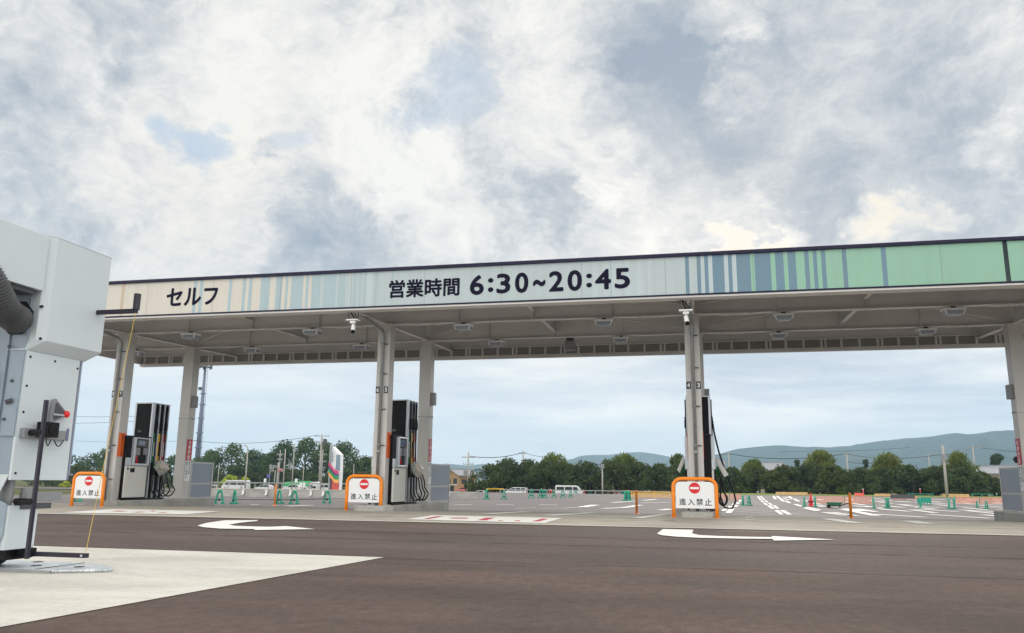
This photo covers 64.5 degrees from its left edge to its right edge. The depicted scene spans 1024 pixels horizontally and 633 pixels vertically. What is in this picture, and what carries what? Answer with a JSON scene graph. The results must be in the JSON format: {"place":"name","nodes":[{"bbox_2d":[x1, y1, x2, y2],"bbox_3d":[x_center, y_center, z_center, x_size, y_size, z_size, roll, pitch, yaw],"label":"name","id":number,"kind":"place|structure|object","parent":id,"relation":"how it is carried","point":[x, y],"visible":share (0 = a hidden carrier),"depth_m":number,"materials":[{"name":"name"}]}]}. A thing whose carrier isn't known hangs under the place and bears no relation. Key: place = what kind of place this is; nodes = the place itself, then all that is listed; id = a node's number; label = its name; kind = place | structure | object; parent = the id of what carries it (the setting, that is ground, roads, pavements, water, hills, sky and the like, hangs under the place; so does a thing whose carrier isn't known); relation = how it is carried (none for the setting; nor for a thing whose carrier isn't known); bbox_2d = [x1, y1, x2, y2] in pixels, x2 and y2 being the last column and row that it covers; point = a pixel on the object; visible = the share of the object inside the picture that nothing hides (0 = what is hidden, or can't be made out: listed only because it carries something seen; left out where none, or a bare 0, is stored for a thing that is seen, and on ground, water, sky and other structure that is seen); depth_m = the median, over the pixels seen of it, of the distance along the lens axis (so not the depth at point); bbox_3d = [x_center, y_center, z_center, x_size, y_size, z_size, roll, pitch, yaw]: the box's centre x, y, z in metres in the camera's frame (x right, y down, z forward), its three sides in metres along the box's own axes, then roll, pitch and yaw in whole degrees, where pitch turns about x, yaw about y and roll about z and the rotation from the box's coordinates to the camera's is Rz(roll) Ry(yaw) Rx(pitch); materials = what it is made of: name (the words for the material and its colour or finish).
{"place":"outdoors","nodes":[
{"label":"outdoors","id":0,"kind":"place"},
{"bbox_2d":[0,546,382,626],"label":"wash bay pavement","id":1,"kind":"structure","parent":0,"point":[136,575],"depth_m":6.99,"materials":[{"name":"concrete"}]},
{"bbox_2d":[0,560,113,573],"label":"floor rail","id":2,"kind":"object","parent":1,"relation":"on","point":[46,567],"visible":1,"depth_m":7.38,"materials":[{"name":"metal"}]},
{"bbox_2d":[0,218,140,563],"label":"car wash gantry","id":3,"kind":"object","parent":2,"relation":"on","point":[53,299],"visible":1,"depth_m":7.56,"materials":[{"name":"grey plastic"}]},
{"bbox_2d":[450,468,478,491],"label":"tiled house","id":4,"kind":"structure","parent":0,"point":[458,480],"depth_m":128.81,"materials":[{"name":"grey tile"}]},
{"bbox_2d":[323,452,670,480],"bbox_3d":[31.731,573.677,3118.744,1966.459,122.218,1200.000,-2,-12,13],"label":"hills","id":5,"kind":"structure","parent":0,"point":[651,459],"depth_m":3084.85,"materials":[{"name":"green plant"}]},
{"bbox_2d":[15,487,992,495],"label":"road","id":6,"kind":"structure","parent":0,"point":[171,489],"depth_m":140.67,"materials":[{"name":"grey asphalt"}]},
{"bbox_2d":[221,480,249,488],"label":"passing minibus","id":7,"kind":"object","parent":6,"relation":"on","point":[232,485],"visible":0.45,"depth_m":131.71,"materials":[{"name":"grey paint"}]},
{"bbox_2d":[13,491,1002,520],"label":"car park","id":8,"kind":"structure","parent":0,"point":[517,502],"depth_m":43.95,"materials":[{"name":"grey asphalt"}]},
{"bbox_2d":[188,462,213,497],"bbox_3d":[-11.020,5.955,28.715,0.060,1.575,1.340,-2,-12,13],"label":"screen panel","id":9,"kind":"object","parent":8,"relation":"on","point":[201,476],"visible":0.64,"depth_m":28.74,"materials":[{"name":"metal"}]},
{"bbox_2d":[328,444,342,489],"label":"totem sign","id":10,"kind":"object","parent":8,"relation":"on","point":[335,473],"visible":0.88,"depth_m":93.09,"materials":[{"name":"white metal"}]},
{"bbox_2d":[430,463,449,509],"bbox_3d":[-2.506,5.802,27.429,0.060,1.610,2.560,-2,-12,13],"label":"screen panel","id":11,"kind":"object","parent":8,"relation":"on","point":[440,482],"visible":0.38,"depth_m":27.70,"materials":[{"name":"metal"}]},
{"bbox_2d":[449,492,478,498],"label":"concrete wall","id":12,"kind":"structure","parent":8,"relation":"on","point":[464,495],"depth_m":55.76,"materials":[{"name":"grey concrete"}]},
{"bbox_2d":[555,485,583,493],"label":"passing van","id":13,"kind":"object","parent":8,"relation":"on","point":[566,487],"visible":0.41,"depth_m":100.16,"materials":[{"name":"grey paint"}]},
{"bbox_2d":[227,496,1017,525],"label":"road markings","id":14,"kind":"object","parent":8,"relation":"on","point":[788,513],"visible":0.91,"depth_m":38.67,"materials":[{"name":"white paint"}]},
{"bbox_2d":[631,491,669,497],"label":"safety net","id":15,"kind":"object","parent":8,"relation":"on","point":[642,494],"visible":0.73,"depth_m":67.70,"materials":[{"name":"orange"}]},
{"bbox_2d":[815,495,872,503],"bbox_3d":[22.047,12.147,53.814,4.814,0.544,0.045,5,-12,-20],"label":"safety net","id":16,"kind":"object","parent":8,"relation":"on","point":[856,502],"visible":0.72,"depth_m":53.77,"materials":[{"name":"brown"}]},
{"bbox_2d":[954,496,1001,503],"bbox_3d":[33.138,13.012,57.521,3.970,0.544,0.046,3,-12,-10],"label":"safety net","id":17,"kind":"object","parent":8,"relation":"on","point":[979,499],"visible":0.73,"depth_m":57.49,"materials":[{"name":"brown"}]},
{"bbox_2d":[14,479,1008,535],"bbox_3d":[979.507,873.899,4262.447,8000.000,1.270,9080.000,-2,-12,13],"label":"ground","id":18,"kind":"structure","parent":0,"point":[19,483],"depth_m":124.38,"materials":[{"name":"grey concrete"}]},
{"bbox_2d":[22,463,103,486],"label":"undergrowth bank","id":19,"kind":"structure","parent":18,"relation":"on","point":[76,468],"depth_m":170.57,"materials":[{"name":"green plant"}]},
{"bbox_2d":[39,454,102,483],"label":"tree","id":20,"kind":"object","parent":18,"relation":"on","point":[80,459],"visible":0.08,"depth_m":193.09,"materials":[{"name":"green plant"}]},
{"bbox_2d":[82,448,105,475],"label":"tree","id":21,"kind":"object","parent":18,"relation":"on","point":[95,457],"visible":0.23,"depth_m":193.78,"materials":[{"name":"green plant"}]},
{"bbox_2d":[195,366,212,459],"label":"telecom mast","id":22,"kind":"object","parent":18,"relation":"on","point":[198,447],"visible":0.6,"depth_m":222.84,"materials":[{"name":"grey metal"}]},
{"bbox_2d":[191,449,227,481],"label":"tree","id":23,"kind":"object","parent":18,"relation":"on","point":[200,459],"visible":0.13,"depth_m":187.01,"materials":[{"name":"green plant"}]},
{"bbox_2d":[204,442,257,484],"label":"tree","id":24,"kind":"object","parent":18,"relation":"on","point":[219,457],"visible":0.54,"depth_m":181.41,"materials":[{"name":"green plant"}]},
{"bbox_2d":[213,464,261,488],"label":"undergrowth bank","id":25,"kind":"structure","parent":18,"relation":"on","point":[234,470],"depth_m":168.15,"materials":[{"name":"green plant"}]},
{"bbox_2d":[235,449,264,487],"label":"tree","id":26,"kind":"object","parent":18,"relation":"on","point":[257,455],"visible":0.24,"depth_m":187.94,"materials":[{"name":"green plant"}]},
{"bbox_2d":[251,452,288,480],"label":"tree","id":27,"kind":"object","parent":18,"relation":"on","point":[266,456],"visible":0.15,"depth_m":182.39,"materials":[{"name":"green plant"}]},
{"bbox_2d":[211,488,344,497],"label":"concrete wall","id":28,"kind":"structure","parent":18,"relation":"on","point":[301,493],"depth_m":55.45,"materials":[{"name":"grey concrete"}]},
{"bbox_2d":[256,439,300,484],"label":"tree","id":29,"kind":"object","parent":18,"relation":"on","point":[289,447],"visible":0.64,"depth_m":177.95,"materials":[{"name":"green plant"}]},
{"bbox_2d":[212,482,345,489],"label":"guard rail","id":30,"kind":"object","parent":18,"relation":"on","point":[281,483],"visible":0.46,"depth_m":111.71,"materials":[{"name":"metal"}]},
{"bbox_2d":[255,468,311,488],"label":"undergrowth bank","id":31,"kind":"structure","parent":18,"relation":"on","point":[297,474],"depth_m":166.46,"materials":[{"name":"green plant"}]},
{"bbox_2d":[281,437,328,480],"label":"tree","id":32,"kind":"object","parent":18,"relation":"on","point":[307,445],"visible":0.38,"depth_m":184.29,"materials":[{"name":"green plant"}]},
{"bbox_2d":[306,442,332,479],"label":"tree","id":33,"kind":"object","parent":18,"relation":"on","point":[317,458],"visible":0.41,"depth_m":179.15,"materials":[{"name":"green plant"}]},
{"bbox_2d":[315,434,328,481],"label":"utility pole","id":34,"kind":"object","parent":18,"relation":"on","point":[321,449],"visible":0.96,"depth_m":127.96,"materials":[{"name":"concrete"}]},
{"bbox_2d":[315,469,367,486],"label":"undergrowth bank","id":35,"kind":"structure","parent":18,"relation":"on","point":[347,473],"depth_m":161.88,"materials":[{"name":"green plant"}]},
{"bbox_2d":[324,440,365,488],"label":"tree","id":36,"kind":"object","parent":18,"relation":"on","point":[344,449],"visible":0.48,"depth_m":173.98,"materials":[{"name":"green plant"}]},
{"bbox_2d":[464,463,514,492],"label":"hedge tree","id":37,"kind":"object","parent":18,"relation":"on","point":[501,476],"visible":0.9,"depth_m":109.10,"materials":[{"name":"green plant"}]},
{"bbox_2d":[481,457,534,492],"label":"hedge tree","id":38,"kind":"object","parent":18,"relation":"on","point":[510,464],"visible":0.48,"depth_m":110.81,"materials":[{"name":"green plant"}]},
{"bbox_2d":[513,458,553,492],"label":"hedge tree","id":39,"kind":"object","parent":18,"relation":"on","point":[529,462],"visible":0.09,"depth_m":112.13,"materials":[{"name":"green plant"}]},
{"bbox_2d":[514,460,568,492],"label":"hedge tree","id":40,"kind":"object","parent":18,"relation":"on","point":[540,472],"visible":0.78,"depth_m":108.06,"materials":[{"name":"green plant"}]},
{"bbox_2d":[540,451,569,479],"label":"leafy tree","id":41,"kind":"object","parent":18,"relation":"on","point":[554,458],"visible":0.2,"depth_m":113.79,"materials":[{"name":"green plant"}]},
{"bbox_2d":[546,462,584,492],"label":"hedge tree","id":42,"kind":"object","parent":18,"relation":"on","point":[563,466],"visible":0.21,"depth_m":110.42,"materials":[{"name":"green plant"}]},
{"bbox_2d":[558,460,611,493],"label":"hedge tree","id":43,"kind":"object","parent":18,"relation":"on","point":[577,476],"visible":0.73,"depth_m":106.93,"materials":[{"name":"green plant"}]},
{"bbox_2d":[500,489,670,493],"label":"guard rail","id":44,"kind":"object","parent":18,"relation":"on","point":[578,490],"visible":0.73,"depth_m":92.56,"materials":[{"name":"metal"}]},
{"bbox_2d":[583,458,639,493],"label":"hedge tree","id":45,"kind":"object","parent":18,"relation":"on","point":[610,466],"visible":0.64,"depth_m":107.44,"materials":[{"name":"green plant"}]},
{"bbox_2d":[611,452,644,487],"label":"leafy tree","id":46,"kind":"object","parent":18,"relation":"on","point":[627,459],"visible":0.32,"depth_m":111.83,"materials":[{"name":"green plant"}]},
{"bbox_2d":[738,462,785,490],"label":"grey roofed house","id":47,"kind":"structure","parent":18,"relation":"on","point":[769,465],"depth_m":139.54,"materials":[{"name":"tile"}]},
{"bbox_2d":[989,453,1004,464],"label":"pine tree","id":48,"kind":"object","parent":18,"relation":"on","point":[996,458],"visible":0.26,"depth_m":133.25,"materials":[{"name":"green plant"}]},
{"bbox_2d":[0,558,1023,632],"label":"road","id":49,"kind":"structure","parent":0,"point":[382,595],"depth_m":5.75,"materials":[{"name":"grey asphalt"}]},
{"bbox_2d":[395,558,1010,578],"bbox_3d":[24.025,1.768,3.234,52.150,0.001,0.036,-2,-12,13],"label":"pavement joint","id":50,"kind":"object","parent":49,"relation":"on","point":[729,569],"visible":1,"depth_m":8.09,"materials":[{"name":"grey"}]},
{"bbox_2d":[0,0,1023,475],"label":"sky","id":51,"kind":"structure","parent":0,"point":[161,139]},
{"bbox_2d":[12,503,1023,535],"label":"apron pavement","id":52,"kind":"structure","parent":0,"point":[875,525],"depth_m":18.48,"materials":[{"name":"concrete"}]},
{"bbox_2d":[69,472,105,505],"bbox_3d":[-12.274,5.003,23.507,1.156,1.000,0.150,-2,-12,13],"label":"hoop barrier","id":53,"kind":"object","parent":52,"relation":"on","point":[85,486],"visible":0.95,"depth_m":23.51,"materials":[{"name":"orange metal"}]},
{"bbox_2d":[61,509,217,513],"bbox_3d":[-9.062,4.770,19.825,3.474,0.001,2.354,-2,-12,13],"label":"box marking","id":54,"kind":"object","parent":52,"relation":"on","point":[134,511],"visible":1,"depth_m":19.79,"materials":[{"name":"white paint"}]},
{"bbox_2d":[83,498,214,505],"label":"pump island","id":55,"kind":"structure","parent":52,"relation":"on","point":[184,502],"depth_m":25.70,"materials":[{"name":"grey concrete"}]},
{"bbox_2d":[117,402,174,499],"bbox_3d":[-11.793,4.233,25.652,1.457,3.030,2.030,-2,-12,13],"label":"fuel pump","id":56,"kind":"object","parent":55,"relation":"on","point":[144,467],"visible":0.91,"depth_m":25.73,"materials":[{"name":"black plastic"}]},
{"bbox_2d":[97,236,1023,511],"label":"filling station canopy","id":57,"kind":"object","parent":55,"relation":"on","point":[865,296],"visible":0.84,"depth_m":22.25,"materials":[{"name":"white metal"}]},
{"bbox_2d":[180,332,200,339],"bbox_3d":[-9.823,0.580,24.832,0.516,0.224,0.356,-2,-12,13],"label":"canopy light","id":58,"kind":"object","parent":57,"relation":"attached to","point":[191,336],"visible":1,"depth_m":24.70,"materials":[{"name":"white metal"}]},
{"bbox_2d":[302,328,322,335],"bbox_3d":[-5.892,0.444,23.956,0.516,0.224,0.356,-2,-12,13],"label":"canopy light","id":59,"kind":"object","parent":57,"relation":"attached to","point":[312,332],"visible":1,"depth_m":23.82,"materials":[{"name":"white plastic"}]},
{"bbox_2d":[453,323,473,330],"bbox_3d":[-1.372,0.288,22.950,0.516,0.224,0.356,-2,-12,13],"label":"canopy light","id":60,"kind":"object","parent":57,"relation":"attached to","point":[463,327],"visible":1,"depth_m":22.81,"materials":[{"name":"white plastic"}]},
{"bbox_2d":[564,338,575,350],"bbox_3d":[1.863,0.869,26.064,0.390,0.433,0.400,-2,-12,13],"label":"ceiling speaker","id":61,"kind":"object","parent":57,"relation":"hanging from","point":[569,344],"visible":0.98,"depth_m":25.95,"materials":[{"name":"grey plastic"}]},
{"bbox_2d":[594,318,613,326],"bbox_3d":[2.504,0.154,22.087,0.516,0.224,0.356,-2,-12,13],"label":"canopy light","id":62,"kind":"object","parent":57,"relation":"attached to","point":[603,322],"visible":1,"depth_m":21.94,"materials":[{"name":"grey metal"}]},
{"bbox_2d":[679,300,692,324],"bbox_3d":[4.128,-0.102,19.265,0.320,0.640,0.200,-2,-12,13],"label":"surveillance camera","id":63,"kind":"object","parent":57,"relation":"hanging from","point":[686,311],"visible":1,"depth_m":19.21,"materials":[{"name":"grey plastic"}]},
{"bbox_2d":[773,312,793,321],"bbox_3d":[7.052,-0.004,21.074,0.516,0.224,0.356,-2,-12,13],"label":"canopy light","id":64,"kind":"object","parent":57,"relation":"attached to","point":[783,316],"visible":1,"depth_m":20.94,"materials":[{"name":"grey metal"}]},
{"bbox_2d":[915,327,936,335],"bbox_3d":[11.996,0.419,23.513,0.516,0.224,0.356,-2,-12,13],"label":"canopy light","id":65,"kind":"object","parent":57,"relation":"attached to","point":[926,331],"visible":1,"depth_m":23.37,"materials":[{"name":"grey metal"}]},
{"bbox_2d":[940,306,965,315],"bbox_3d":[10.980,-0.140,20.199,0.516,0.224,0.356,-2,-12,13],"label":"canopy light","id":66,"kind":"object","parent":57,"relation":"attached to","point":[952,311],"visible":1,"depth_m":20.07,"materials":[{"name":"grey metal"}]},
{"bbox_2d":[344,474,382,509],"bbox_3d":[-4.065,4.841,22.281,1.156,1.000,0.150,-2,-12,13],"label":"hoop barrier","id":67,"kind":"object","parent":52,"relation":"on","point":[358,488],"visible":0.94,"depth_m":22.29,"materials":[{"name":"orange metal"}]},
{"bbox_2d":[354,501,448,511],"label":"pump island","id":68,"kind":"structure","parent":52,"relation":"on","point":[431,506],"depth_m":23.18,"materials":[{"name":"grey concrete"}]},
{"bbox_2d":[368,399,428,504],"bbox_3d":[-3.413,3.943,23.785,1.457,3.030,2.030,-2,-12,13],"label":"fuel pump","id":69,"kind":"object","parent":68,"relation":"on","point":[405,470],"visible":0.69,"depth_m":23.86,"materials":[{"name":"black plastic"}]},
{"bbox_2d":[411,515,560,522],"bbox_3d":[-0.617,4.513,18.118,3.214,0.001,2.632,-2,-12,13],"label":"box marking","id":70,"kind":"object","parent":52,"relation":"on","point":[493,519],"visible":1,"depth_m":18.03,"materials":[{"name":"white paint"}]},
{"bbox_2d":[39,513,1023,535],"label":"gutter strip","id":71,"kind":"object","parent":52,"relation":"on","point":[546,524],"visible":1,"depth_m":15.97,"materials":[{"name":"concrete"}]},
{"bbox_2d":[671,477,718,517],"bbox_3d":[4.511,4.471,20.020,1.186,1.005,0.150,-2,-12,13],"label":"hoop barrier","id":72,"kind":"object","parent":52,"relation":"on","point":[698,495],"visible":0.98,"depth_m":20.02,"materials":[{"name":"orange metal"}]},
{"bbox_2d":[676,508,721,517],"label":"pump island","id":73,"kind":"structure","parent":52,"relation":"on","point":[681,512],"depth_m":20.01,"materials":[{"name":"grey concrete"}]},
{"bbox_2d":[675,396,736,510],"bbox_3d":[5.160,3.647,21.876,1.652,3.030,2.030,-2,-12,13],"label":"fuel pump","id":74,"kind":"object","parent":73,"relation":"on","point":[711,469],"visible":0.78,"depth_m":21.90,"materials":[{"name":"black plastic"}]},
{"bbox_2d":[994,511,1023,521],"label":"pump island","id":75,"kind":"structure","parent":52,"relation":"on","point":[1012,516],"depth_m":22.09,"materials":[{"name":"grey concrete"}]},
{"bbox_2d":[999,467,1022,510],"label":"screen panel","id":76,"kind":"object","parent":75,"relation":"on","point":[1010,489],"visible":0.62,"depth_m":23.38,"materials":[{"name":"metal"}]},
{"bbox_2d":[34,514,1023,578],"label":"driving lane","id":77,"kind":"structure","parent":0,"point":[967,556],"depth_m":11.09,"materials":[{"name":"grey asphalt"}]},
{"bbox_2d":[34,545,385,556],"bbox_3d":[-19.268,3.267,12.903,36.581,0.001,0.055,-2,-12,12],"label":"pavement joint","id":78,"kind":"object","parent":77,"relation":"on","point":[219,551],"visible":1,"depth_m":9.43,"materials":[{"name":"grey concrete"}]},
{"bbox_2d":[198,520,309,529],"bbox_3d":[-4.938,3.793,14.780,1.546,0.001,3.479,8,-14,-32],"label":"arrow marking","id":79,"kind":"object","parent":77,"relation":"on","point":[223,524],"visible":1,"depth_m":14.21,"materials":[{"name":"white paint"}]},
{"bbox_2d":[657,529,834,539],"bbox_3d":[3.313,3.571,13.257,1.730,0.001,3.227,9,-14,-36],"label":"arrow marking","id":80,"kind":"object","parent":77,"relation":"on","point":[678,532],"visible":1,"depth_m":12.89,"materials":[{"name":"white paint"}]},
{"bbox_2d":[646,492,1001,497],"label":"grass verge","id":81,"kind":"object","parent":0,"point":[820,494],"depth_m":96.17,"materials":[{"name":"green plant"}]},
{"bbox_2d":[611,461,658,493],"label":"hedge tree","id":82,"kind":"object","parent":81,"relation":"on","point":[638,467],"visible":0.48,"depth_m":108.64,"materials":[{"name":"green plant"}]},
{"bbox_2d":[637,462,679,491],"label":"hedge tree","id":83,"kind":"object","parent":81,"relation":"on","point":[660,472],"visible":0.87,"depth_m":105.03,"materials":[{"name":"green plant"}]},
{"bbox_2d":[668,453,683,472],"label":"leafy tree","id":84,"kind":"object","parent":81,"relation":"on","point":[676,458],"visible":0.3,"depth_m":110.84,"materials":[{"name":"green plant"}]},
{"bbox_2d":[716,469,737,492],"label":"hedge tree","id":85,"kind":"object","parent":81,"relation":"on","point":[727,486],"visible":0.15,"depth_m":102.73,"materials":[{"name":"green plant"}]},
{"bbox_2d":[725,466,761,492],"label":"hedge tree","id":86,"kind":"object","parent":81,"relation":"on","point":[748,479],"visible":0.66,"depth_m":103.25,"materials":[{"name":"green plant"}]},
{"bbox_2d":[740,458,765,489],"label":"leafy tree","id":87,"kind":"object","parent":81,"relation":"on","point":[753,462],"visible":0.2,"depth_m":108.41,"materials":[{"name":"green plant"}]},
{"bbox_2d":[743,466,780,492],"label":"hedge tree","id":88,"kind":"object","parent":81,"relation":"on","point":[759,471],"visible":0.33,"depth_m":105.64,"materials":[{"name":"green plant"}]},
{"bbox_2d":[757,464,810,493],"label":"hedge tree","id":89,"kind":"object","parent":81,"relation":"on","point":[778,477],"visible":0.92,"depth_m":101.90,"materials":[{"name":"green plant"}]},
{"bbox_2d":[781,462,838,493],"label":"hedge tree","id":90,"kind":"object","parent":81,"relation":"on","point":[809,470],"visible":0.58,"depth_m":103.74,"materials":[{"name":"green plant"}]},
{"bbox_2d":[803,449,836,487],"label":"leafy tree","id":91,"kind":"object","parent":81,"relation":"on","point":[820,457],"visible":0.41,"depth_m":106.65,"materials":[{"name":"green plant"}]},
{"bbox_2d":[810,464,863,494],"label":"hedge tree","id":92,"kind":"object","parent":81,"relation":"on","point":[837,477],"visible":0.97,"depth_m":99.27,"materials":[{"name":"green plant"}]},
{"bbox_2d":[831,467,889,494],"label":"hedge tree","id":93,"kind":"object","parent":81,"relation":"on","point":[873,485],"visible":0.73,"depth_m":100.46,"materials":[{"name":"green plant"}]},
{"bbox_2d":[859,467,912,494],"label":"hedge tree","id":94,"kind":"object","parent":81,"relation":"on","point":[883,472],"visible":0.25,"depth_m":101.93,"materials":[{"name":"green plant"}]},
{"bbox_2d":[869,451,906,493],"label":"leafy tree","id":95,"kind":"object","parent":81,"relation":"on","point":[883,461],"visible":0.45,"depth_m":104.48,"materials":[{"name":"green plant"}]},
{"bbox_2d":[887,463,941,495],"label":"hedge tree","id":96,"kind":"object","parent":81,"relation":"on","point":[910,474],"visible":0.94,"depth_m":99.08,"materials":[{"name":"green plant"}]},
{"bbox_2d":[912,465,962,494],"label":"hedge tree","id":97,"kind":"object","parent":81,"relation":"on","point":[937,474],"visible":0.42,"depth_m":99.77,"materials":[{"name":"green plant"}]},
{"bbox_2d":[939,445,948,496],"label":"utility pole","id":98,"kind":"object","parent":81,"relation":"on","point":[943,455],"visible":0.89,"depth_m":87.37,"materials":[{"name":"concrete"}]},
{"bbox_2d":[942,450,980,493],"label":"leafy tree","id":99,"kind":"object","parent":81,"relation":"on","point":[954,461],"visible":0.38,"depth_m":102.98,"materials":[{"name":"green plant"}]},
{"bbox_2d":[940,466,992,495],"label":"hedge tree","id":100,"kind":"object","parent":81,"relation":"on","point":[959,476],"visible":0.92,"depth_m":95.85,"materials":[{"name":"green plant"}]},
{"bbox_2d":[977,470,1000,495],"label":"hedge tree","id":101,"kind":"object","parent":81,"relation":"on","point":[994,483],"visible":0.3,"depth_m":97.61,"materials":[{"name":"green plant"}]},
{"bbox_2d":[715,430,1017,472],"bbox_3d":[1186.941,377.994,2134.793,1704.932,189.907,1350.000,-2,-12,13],"label":"hills","id":102,"kind":"structure","parent":0,"point":[996,441],"depth_m":2118.94,"materials":[{"name":"green plant"}]},
{"bbox_2d":[976,465,1017,494],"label":"grey roofed house","id":103,"kind":"structure","parent":0,"point":[993,470],"depth_m":115.34,"materials":[{"name":"tile"}]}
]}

